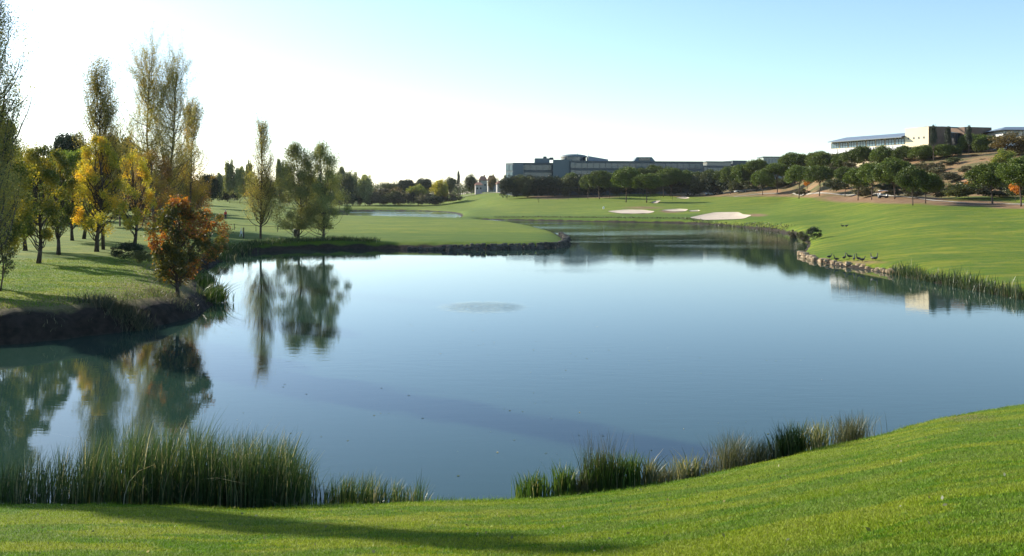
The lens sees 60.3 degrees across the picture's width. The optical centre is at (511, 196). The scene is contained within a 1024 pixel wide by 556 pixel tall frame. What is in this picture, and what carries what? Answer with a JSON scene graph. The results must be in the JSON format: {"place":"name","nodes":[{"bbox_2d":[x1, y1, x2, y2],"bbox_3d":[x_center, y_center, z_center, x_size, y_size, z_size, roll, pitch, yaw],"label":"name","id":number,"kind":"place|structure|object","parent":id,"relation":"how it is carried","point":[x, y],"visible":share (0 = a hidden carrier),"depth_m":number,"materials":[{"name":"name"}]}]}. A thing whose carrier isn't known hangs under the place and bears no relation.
{"place":"outdoors","nodes":[
{"label":"outdoors","id":0,"kind":"place"},
{"bbox_2d":[331,210,460,217],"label":"pond water","id":1,"kind":"structure","parent":0,"point":[404,213],"depth_m":345.98,"materials":[{"name":"liquid"}]},
{"bbox_2d":[0,219,1023,505],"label":"lake water","id":2,"kind":"structure","parent":0,"point":[686,331],"depth_m":35.26,"materials":[{"name":"blue liquid"}]},
{"bbox_2d":[511,468,556,498],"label":"reed clump","id":3,"kind":"object","parent":2,"relation":"in","point":[534,489],"visible":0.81,"depth_m":18.33,"materials":[{"name":"plant"}]},
{"bbox_2d":[0,149,1023,555],"bbox_3d":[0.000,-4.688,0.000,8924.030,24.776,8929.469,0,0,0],"label":"ground","id":4,"kind":"structure","parent":0,"point":[972,235],"depth_m":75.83,"materials":[{"name":"plant"}]},
{"bbox_2d":[0,219,19,290],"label":"tree","id":5,"kind":"object","parent":4,"relation":"on","point":[4,258],"visible":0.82,"depth_m":45.99,"materials":[{"name":"green plant"}]},
{"bbox_2d":[0,109,39,263],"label":"green tree","id":6,"kind":"object","parent":4,"relation":"on","point":[18,230],"visible":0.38,"depth_m":47.50,"materials":[{"name":"green plant"}]},
{"bbox_2d":[0,0,51,255],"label":"poplar tree","id":7,"kind":"object","parent":4,"relation":"on","point":[6,146],"visible":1,"depth_m":43.47,"materials":[{"name":"green plant"}]},
{"bbox_2d":[8,142,53,250],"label":"yellow green tree","id":8,"kind":"object","parent":4,"relation":"on","point":[25,248],"visible":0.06,"depth_m":73.46,"materials":[{"name":"green plant"}]},
{"bbox_2d":[8,141,67,263],"bbox_3d":[-33.725,0.353,62.780,3.799,8.844,4.181,0,0,-21],"label":"yellow green tree","id":9,"kind":"object","parent":4,"relation":"on","point":[49,169],"visible":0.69,"depth_m":62.28,"materials":[{"name":"green plant"}]},
{"bbox_2d":[38,148,81,254],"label":"yellow green tree","id":10,"kind":"object","parent":4,"relation":"on","point":[65,175],"visible":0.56,"depth_m":69.59,"materials":[{"name":"green plant"}]},
{"bbox_2d":[46,131,88,191],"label":"round pine","id":11,"kind":"object","parent":4,"relation":"on","point":[66,143],"visible":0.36,"depth_m":133.46,"materials":[{"name":"green plant"}]},
{"bbox_2d":[43,148,103,240],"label":"green tree","id":12,"kind":"object","parent":4,"relation":"on","point":[73,157],"visible":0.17,"depth_m":86.92,"materials":[{"name":"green plant"}]},
{"bbox_2d":[69,133,128,251],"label":"yellow tree","id":13,"kind":"object","parent":4,"relation":"on","point":[97,221],"visible":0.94,"depth_m":72.90,"materials":[{"name":"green plant"}]},
{"bbox_2d":[70,41,136,249],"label":"poplar tree","id":14,"kind":"object","parent":4,"relation":"on","point":[103,112],"visible":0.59,"depth_m":75.31,"materials":[{"name":"green plant"}]},
{"bbox_2d":[0,274,208,331],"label":"bank grass","id":15,"kind":"structure","parent":4,"relation":"on","point":[158,290],"depth_m":48.05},
{"bbox_2d":[56,290,161,331],"bbox_3d":[-19.005,6.088,43.160,7.186,3.225,2.712,0,0,0],"label":"grass tuft","id":16,"kind":"object","parent":4,"relation":"on","point":[126,309],"visible":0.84,"depth_m":43.12,"materials":[{"name":"plant"}]},
{"bbox_2d":[103,131,140,225],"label":"tree","id":17,"kind":"object","parent":4,"relation":"on","point":[123,167],"visible":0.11,"depth_m":129.21,"materials":[{"name":"plant"}]},
{"bbox_2d":[110,240,145,260],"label":"shrub","id":18,"kind":"object","parent":4,"relation":"on","point":[127,247],"visible":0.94,"depth_m":64.60,"materials":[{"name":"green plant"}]},
{"bbox_2d":[112,149,157,242],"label":"yellow green tree","id":19,"kind":"object","parent":4,"relation":"on","point":[129,222],"visible":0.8,"depth_m":84.74,"materials":[{"name":"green plant"}]},
{"bbox_2d":[129,250,154,262],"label":"shrub","id":20,"kind":"object","parent":4,"relation":"on","point":[139,255],"visible":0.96,"depth_m":61.76,"materials":[{"name":"green plant"}]},
{"bbox_2d":[120,148,179,233],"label":"tree","id":21,"kind":"object","parent":4,"relation":"on","point":[150,157],"visible":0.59,"depth_m":107.59,"materials":[{"name":"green plant"}]},
{"bbox_2d":[109,22,212,233],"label":"poplar tree","id":22,"kind":"object","parent":4,"relation":"on","point":[168,127],"visible":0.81,"depth_m":113.63,"materials":[{"name":"green plant"}]},
{"bbox_2d":[140,193,215,296],"bbox_3d":[-18.628,2.709,49.130,4.162,5.823,3.861,0,0,21],"label":"red tree","id":23,"kind":"object","parent":4,"relation":"on","point":[176,263],"visible":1,"depth_m":48.54,"materials":[{"name":"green plant"}]},
{"bbox_2d":[156,165,212,222],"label":"rusty tree","id":24,"kind":"object","parent":4,"relation":"on","point":[200,198],"visible":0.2,"depth_m":127.83,"materials":[{"name":"plant"}]},
{"bbox_2d":[175,93,216,208],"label":"poplar tree","id":25,"kind":"object","parent":4,"relation":"on","point":[193,164],"visible":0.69,"depth_m":123.92,"materials":[{"name":"green plant"}]},
{"bbox_2d":[193,268,222,286],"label":"reed clump","id":26,"kind":"object","parent":4,"relation":"on","point":[203,279],"visible":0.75,"depth_m":63.48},
{"bbox_2d":[182,208,235,268],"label":"red tree","id":27,"kind":"object","parent":4,"relation":"on","point":[209,255],"visible":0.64,"depth_m":79.62,"materials":[{"name":"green plant"}]},
{"bbox_2d":[200,172,221,207],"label":"round pine","id":28,"kind":"object","parent":4,"relation":"on","point":[215,188],"visible":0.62,"depth_m":228.91,"materials":[{"name":"green plant"}]},
{"bbox_2d":[191,280,243,304],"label":"reed clump","id":29,"kind":"object","parent":4,"relation":"on","point":[215,295],"visible":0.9,"depth_m":53.93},
{"bbox_2d":[223,158,235,202],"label":"slim tree","id":30,"kind":"object","parent":4,"relation":"on","point":[229,182],"visible":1,"depth_m":298.88,"materials":[{"name":"green plant"}]},
{"bbox_2d":[0,410,461,507],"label":"reed bed","id":31,"kind":"object","parent":4,"relation":"on","point":[163,473],"visible":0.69,"depth_m":17.94,"materials":[{"name":"plant"}]},
{"bbox_2d":[233,165,245,197],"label":"slim tree","id":32,"kind":"object","parent":4,"relation":"on","point":[239,175],"visible":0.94,"depth_m":299.06,"materials":[{"name":"green plant"}]},
{"bbox_2d":[236,102,282,238],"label":"poplar tree","id":33,"kind":"object","parent":4,"relation":"on","point":[263,191],"visible":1,"depth_m":112.53,"materials":[{"name":"green plant"}]},
{"bbox_2d":[275,159,285,196],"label":"slim tree","id":34,"kind":"object","parent":4,"relation":"on","point":[279,189],"visible":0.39,"depth_m":319.47,"materials":[{"name":"green plant"}]},
{"bbox_2d":[211,234,379,261],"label":"bank plants","id":35,"kind":"object","parent":4,"relation":"on","point":[237,248],"visible":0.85,"depth_m":106.61,"materials":[{"name":"plant"}]},
{"bbox_2d":[269,141,330,237],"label":"willow tree","id":36,"kind":"object","parent":4,"relation":"on","point":[296,152],"visible":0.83,"depth_m":113.51,"materials":[{"name":"green plant"}]},
{"bbox_2d":[288,139,351,238],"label":"willow tree","id":37,"kind":"object","parent":4,"relation":"on","point":[321,151],"visible":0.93,"depth_m":113.99,"materials":[{"name":"green plant"}]},
{"bbox_2d":[336,170,355,210],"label":"broad tree","id":38,"kind":"object","parent":4,"relation":"on","point":[348,181],"visible":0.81,"depth_m":371.33,"materials":[{"name":"green plant"}]},
{"bbox_2d":[356,174,374,205],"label":"tree","id":39,"kind":"object","parent":4,"relation":"on","point":[365,188],"visible":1,"depth_m":468.22,"materials":[{"name":"green plant"}]},
{"bbox_2d":[396,179,415,191],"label":"round pine","id":40,"kind":"object","parent":4,"relation":"on","point":[405,184],"visible":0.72,"depth_m":516.42,"materials":[{"name":"green plant"}]},
{"bbox_2d":[405,183,428,204],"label":"broad tree","id":41,"kind":"object","parent":4,"relation":"on","point":[417,190],"visible":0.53,"depth_m":473.01,"materials":[{"name":"green plant"}]},
{"bbox_2d":[429,178,448,203],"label":"yellow tree","id":42,"kind":"object","parent":4,"relation":"on","point":[441,188],"visible":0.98,"depth_m":468.09,"materials":[{"name":"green plant"}]},
{"bbox_2d":[463,172,478,194],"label":"broad tree","id":43,"kind":"object","parent":4,"relation":"on","point":[470,181],"visible":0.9,"depth_m":538.24,"materials":[{"name":"green plant"}]},
{"bbox_2d":[407,232,571,249],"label":"stone edging","id":44,"kind":"object","parent":4,"relation":"on","point":[565,241],"visible":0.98,"depth_m":108.29,"materials":[{"name":"stone"}]},
{"bbox_2d":[499,175,519,197],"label":"shrub","id":45,"kind":"object","parent":4,"relation":"on","point":[508,185],"visible":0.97,"depth_m":402.78,"materials":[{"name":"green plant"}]},
{"bbox_2d":[3,420,1020,555],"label":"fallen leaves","id":46,"kind":"object","parent":4,"relation":"on","point":[664,532],"visible":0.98,"depth_m":12.37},
{"bbox_2d":[512,174,533,196],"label":"shrub","id":47,"kind":"object","parent":4,"relation":"on","point":[524,187],"visible":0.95,"depth_m":402.16,"materials":[{"name":"green plant"}]},
{"bbox_2d":[296,178,749,198],"bbox_3d":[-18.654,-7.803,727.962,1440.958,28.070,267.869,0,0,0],"label":"woodland","id":48,"kind":"object","parent":4,"relation":"on","point":[462,190],"depth_m":650.63,"materials":[{"name":"green plant"}]},
{"bbox_2d":[528,175,552,195],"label":"shrub","id":49,"kind":"object","parent":4,"relation":"on","point":[537,182],"visible":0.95,"depth_m":402.51,"materials":[{"name":"green plant"}]},
{"bbox_2d":[540,175,562,195],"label":"shrub","id":50,"kind":"object","parent":4,"relation":"on","point":[551,180],"visible":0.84,"depth_m":402.27,"materials":[{"name":"green plant"}]},
{"bbox_2d":[543,460,582,496],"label":"reed clump","id":51,"kind":"object","parent":4,"relation":"on","point":[564,480],"visible":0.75,"depth_m":18.48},
{"bbox_2d":[554,174,580,195],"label":"shrub","id":52,"kind":"object","parent":4,"relation":"on","point":[568,185],"visible":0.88,"depth_m":402.16,"materials":[{"name":"green plant"}]},
{"bbox_2d":[544,469,599,494],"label":"rush clump","id":53,"kind":"object","parent":4,"relation":"on","point":[578,486],"visible":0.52,"depth_m":18.57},
{"bbox_2d":[585,170,612,198],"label":"umbrella pine","id":54,"kind":"object","parent":4,"relation":"on","point":[599,179],"visible":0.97,"depth_m":371.13,"materials":[{"name":"green plant"}]},
{"bbox_2d":[573,430,634,492],"bbox_3d":[1.926,5.780,18.858,1.064,1.612,1.361,0,0,34],"label":"rush clump","id":55,"kind":"object","parent":4,"relation":"on","point":[597,457],"visible":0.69,"depth_m":18.69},
{"bbox_2d":[573,448,636,494],"bbox_3d":[2.037,5.999,18.932,1.578,1.250,1.259,0,0,0],"label":"reed clump","id":56,"kind":"object","parent":4,"relation":"on","point":[609,482],"visible":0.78,"depth_m":18.64,"materials":[{"name":"plant"}]},
{"bbox_2d":[610,166,639,201],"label":"umbrella pine","id":57,"kind":"object","parent":4,"relation":"on","point":[622,178],"visible":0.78,"depth_m":330.66,"materials":[{"name":"green plant"}]},
{"bbox_2d":[506,153,746,194],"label":"office building","id":58,"kind":"structure","parent":4,"relation":"on","point":[577,163],"depth_m":426.37,"materials":[{"name":"grey"}]},
{"bbox_2d":[606,449,646,490],"bbox_3d":[2.436,5.991,18.997,1.077,1.103,0.852,0,0,-42],"label":"reed clump","id":59,"kind":"object","parent":4,"relation":"on","point":[636,474],"visible":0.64,"depth_m":18.89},
{"bbox_2d":[491,215,791,231],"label":"shore growth","id":60,"kind":"object","parent":4,"relation":"on","point":[741,224],"visible":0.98,"depth_m":204.87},
{"bbox_2d":[631,173,663,202],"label":"umbrella pine","id":61,"kind":"object","parent":4,"relation":"on","point":[650,181],"visible":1,"depth_m":324.67,"materials":[{"name":"green plant"}]},
{"bbox_2d":[632,448,668,485],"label":"dry reed clump","id":62,"kind":"object","parent":4,"relation":"on","point":[649,470],"visible":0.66,"depth_m":19.12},
{"bbox_2d":[655,172,674,196],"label":"umbrella pine","id":63,"kind":"object","parent":4,"relation":"on","point":[666,179],"visible":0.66,"depth_m":379.18,"materials":[{"name":"green plant"}]},
{"bbox_2d":[641,458,691,485],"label":"rush clump","id":64,"kind":"object","parent":4,"relation":"on","point":[666,475],"visible":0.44,"depth_m":19.33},
{"bbox_2d":[655,166,686,195],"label":"umbrella pine","id":65,"kind":"object","parent":4,"relation":"on","point":[675,173],"visible":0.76,"depth_m":382.80,"materials":[{"name":"green plant"}]},
{"bbox_2d":[663,448,712,479],"bbox_3d":[3.884,6.137,19.806,1.539,0.898,1.008,0,0,-34],"label":"dry reed clump","id":66,"kind":"object","parent":4,"relation":"on","point":[685,471],"visible":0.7,"depth_m":19.59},
{"bbox_2d":[669,455,721,477],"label":"rush clump","id":67,"kind":"object","parent":4,"relation":"on","point":[705,470],"visible":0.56,"depth_m":19.87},
{"bbox_2d":[689,171,710,194],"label":"tree","id":68,"kind":"object","parent":4,"relation":"on","point":[697,186],"visible":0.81,"depth_m":378.90,"materials":[{"name":"green plant"}]},
{"bbox_2d":[703,173,725,193],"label":"tree","id":69,"kind":"object","parent":4,"relation":"on","point":[710,184],"visible":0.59,"depth_m":371.58,"materials":[{"name":"green plant"}]},
{"bbox_2d":[690,212,750,219],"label":"sand bunker","id":70,"kind":"object","parent":4,"relation":"on","point":[724,215],"visible":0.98,"depth_m":230.49},
{"bbox_2d":[718,165,735,193],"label":"umbrella pine","id":71,"kind":"object","parent":4,"relation":"on","point":[725,175],"visible":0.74,"depth_m":355.90,"materials":[{"name":"green plant"}]},
{"bbox_2d":[694,426,772,474],"bbox_3d":[5.128,6.030,20.385,1.430,1.337,2.113,0,0,42],"label":"rush clump","id":72,"kind":"object","parent":4,"relation":"on","point":[731,458],"visible":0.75,"depth_m":20.14,"materials":[{"name":"plant"}]},
{"bbox_2d":[729,163,753,184],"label":"umbrella pine","id":73,"kind":"object","parent":4,"relation":"on","point":[738,172],"visible":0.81,"depth_m":349.71,"materials":[{"name":"green plant"}]},
{"bbox_2d":[743,158,767,190],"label":"umbrella pine","id":74,"kind":"object","parent":4,"relation":"on","point":[759,164],"visible":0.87,"depth_m":342.52,"materials":[{"name":"green plant"}]},
{"bbox_2d":[731,436,781,465],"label":"rush clump","id":75,"kind":"object","parent":4,"relation":"on","point":[762,457],"visible":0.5,"depth_m":20.49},
{"bbox_2d":[750,168,774,194],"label":"umbrella pine","id":76,"kind":"object","parent":4,"relation":"on","point":[760,178],"visible":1,"depth_m":315.93,"materials":[{"name":"green plant"}]},
{"bbox_2d":[763,163,788,192],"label":"umbrella pine","id":77,"kind":"object","parent":4,"relation":"on","point":[779,169],"visible":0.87,"depth_m":315.68,"materials":[{"name":"green plant"}]},
{"bbox_2d":[764,416,819,458],"bbox_3d":[6.517,6.074,21.182,1.223,1.342,2.272,0,0,36],"label":"reed clump","id":78,"kind":"object","parent":4,"relation":"on","point":[790,442],"visible":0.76,"depth_m":20.93,"materials":[{"name":"plant"}]},
{"bbox_2d":[777,152,807,183],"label":"umbrella pine","id":79,"kind":"object","parent":4,"relation":"on","point":[791,158],"visible":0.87,"depth_m":326.69,"materials":[{"name":"green plant"}]},
{"bbox_2d":[784,164,809,198],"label":"umbrella pine","id":80,"kind":"object","parent":4,"relation":"on","point":[793,172],"visible":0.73,"depth_m":279.70,"materials":[{"name":"green plant"}]},
{"bbox_2d":[801,165,834,195],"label":"umbrella pine","id":81,"kind":"object","parent":4,"relation":"on","point":[817,173],"visible":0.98,"depth_m":259.13,"materials":[{"name":"green plant"}]},
{"bbox_2d":[798,416,841,449],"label":"dry reed clump","id":82,"kind":"object","parent":4,"relation":"on","point":[819,438],"visible":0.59,"depth_m":21.64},
{"bbox_2d":[807,151,834,166],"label":"umbrella pine","id":83,"kind":"object","parent":4,"relation":"on","point":[822,158],"visible":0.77,"depth_m":297.87,"materials":[{"name":"green plant"}]},
{"bbox_2d":[822,179,851,190],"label":"shrub","id":84,"kind":"object","parent":4,"relation":"on","point":[833,183],"visible":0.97,"depth_m":243.91,"materials":[{"name":"green plant"}]},
{"bbox_2d":[833,166,853,193],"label":"umbrella pine","id":85,"kind":"object","parent":4,"relation":"on","point":[839,172],"visible":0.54,"depth_m":245.90,"materials":[{"name":"green plant"}]},
{"bbox_2d":[816,410,886,444],"bbox_3d":[8.537,6.065,22.329,2.910,1.132,1.050,0,0,-44],"label":"rush clump","id":86,"kind":"object","parent":4,"relation":"on","point":[849,434],"visible":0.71,"depth_m":22.31,"materials":[{"name":"plant"}]},
{"bbox_2d":[842,167,873,199],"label":"umbrella pine","id":87,"kind":"object","parent":4,"relation":"on","point":[852,178],"visible":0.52,"depth_m":214.70,"materials":[{"name":"green plant"}]},
{"bbox_2d":[848,145,872,164],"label":"umbrella pine","id":88,"kind":"object","parent":4,"relation":"on","point":[857,152],"visible":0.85,"depth_m":280.08,"materials":[{"name":"green plant"}]},
{"bbox_2d":[855,161,883,199],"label":"umbrella pine","id":89,"kind":"object","parent":4,"relation":"on","point":[864,170],"visible":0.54,"depth_m":203.50,"materials":[{"name":"green plant"}]},
{"bbox_2d":[869,144,892,162],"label":"umbrella pine","id":90,"kind":"object","parent":4,"relation":"on","point":[879,153],"visible":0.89,"depth_m":273.22,"materials":[{"name":"green plant"}]},
{"bbox_2d":[869,156,917,198],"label":"umbrella pine","id":91,"kind":"object","parent":4,"relation":"on","point":[886,170],"visible":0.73,"depth_m":190.58,"materials":[{"name":"green plant"}]},
{"bbox_2d":[891,145,915,160],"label":"umbrella pine","id":92,"kind":"object","parent":4,"relation":"on","point":[900,152],"visible":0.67,"depth_m":266.99,"materials":[{"name":"green plant"}]},
{"bbox_2d":[828,126,991,167],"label":"hilltop building","id":93,"kind":"structure","parent":4,"relation":"on","point":[914,137],"depth_m":275.20,"materials":[{"name":"grey"}]},
{"bbox_2d":[893,165,931,204],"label":"umbrella pine","id":94,"kind":"object","parent":4,"relation":"on","point":[908,176],"visible":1,"depth_m":164.30,"materials":[{"name":"green plant"}]},
{"bbox_2d":[907,144,935,160],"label":"umbrella pine","id":95,"kind":"object","parent":4,"relation":"on","point":[921,152],"visible":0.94,"depth_m":260.10,"materials":[{"name":"green plant"}]},
{"bbox_2d":[905,172,944,203],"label":"umbrella pine","id":96,"kind":"object","parent":4,"relation":"on","point":[936,183],"visible":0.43,"depth_m":168.37,"materials":[{"name":"green plant"}]},
{"bbox_2d":[929,124,937,160],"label":"cypress","id":97,"kind":"object","parent":4,"relation":"on","point":[932,139],"visible":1,"depth_m":255.64,"materials":[{"name":"plant"}]},
{"bbox_2d":[928,144,962,157],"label":"umbrella pine","id":98,"kind":"object","parent":4,"relation":"on","point":[940,150],"visible":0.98,"depth_m":255.74,"materials":[{"name":"green plant"}]},
{"bbox_2d":[881,260,1023,300],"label":"reed belt","id":99,"kind":"object","parent":4,"relation":"on","point":[952,281],"visible":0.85,"depth_m":63.02,"materials":[{"name":"plant"}]},
{"bbox_2d":[940,182,978,197],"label":"shrub","id":100,"kind":"object","parent":4,"relation":"on","point":[963,189],"visible":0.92,"depth_m":177.33,"materials":[{"name":"green plant"}]},
{"bbox_2d":[956,133,985,151],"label":"umbrella pine","id":101,"kind":"object","parent":4,"relation":"on","point":[963,145],"visible":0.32,"depth_m":264.28,"materials":[{"name":"green plant"}]},
{"bbox_2d":[970,135,1001,151],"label":"umbrella pine","id":102,"kind":"object","parent":4,"relation":"on","point":[980,143],"visible":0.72,"depth_m":256.80,"materials":[{"name":"green plant"}]},
{"bbox_2d":[963,161,1012,202],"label":"umbrella pine","id":103,"kind":"object","parent":4,"relation":"on","point":[980,174],"visible":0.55,"depth_m":163.18,"materials":[{"name":"green plant"}]},
{"bbox_2d":[974,183,1003,196],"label":"shrub","id":104,"kind":"object","parent":4,"relation":"on","point":[983,191],"visible":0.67,"depth_m":179.22,"materials":[{"name":"green plant"}]},
{"bbox_2d":[990,148,1015,163],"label":"broad tree","id":105,"kind":"object","parent":4,"relation":"on","point":[1002,156],"visible":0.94,"depth_m":220.46,"materials":[{"name":"green plant"}]},
{"bbox_2d":[986,127,1023,149],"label":"grey roof building","id":106,"kind":"structure","parent":4,"relation":"on","point":[1004,130],"depth_m":264.06,"materials":[{"name":"grey"}]},
{"bbox_2d":[987,130,1023,154],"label":"broad tree","id":107,"kind":"object","parent":4,"relation":"on","point":[1010,138],"visible":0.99,"depth_m":233.81,"materials":[{"name":"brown plant"}]},
{"bbox_2d":[994,156,1023,206],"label":"umbrella pine","id":108,"kind":"object","parent":4,"relation":"on","point":[1013,170],"visible":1,"depth_m":150.24,"materials":[{"name":"green plant"}]},
{"bbox_2d":[0,0,1023,193],"label":"sky","id":109,"kind":"structure","parent":0,"point":[433,90],"materials":[{"name":"blue"}]},
{"bbox_2d":[792,192,1007,203],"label":"cart path","id":110,"kind":"structure","parent":0,"point":[898,196],"depth_m":205.08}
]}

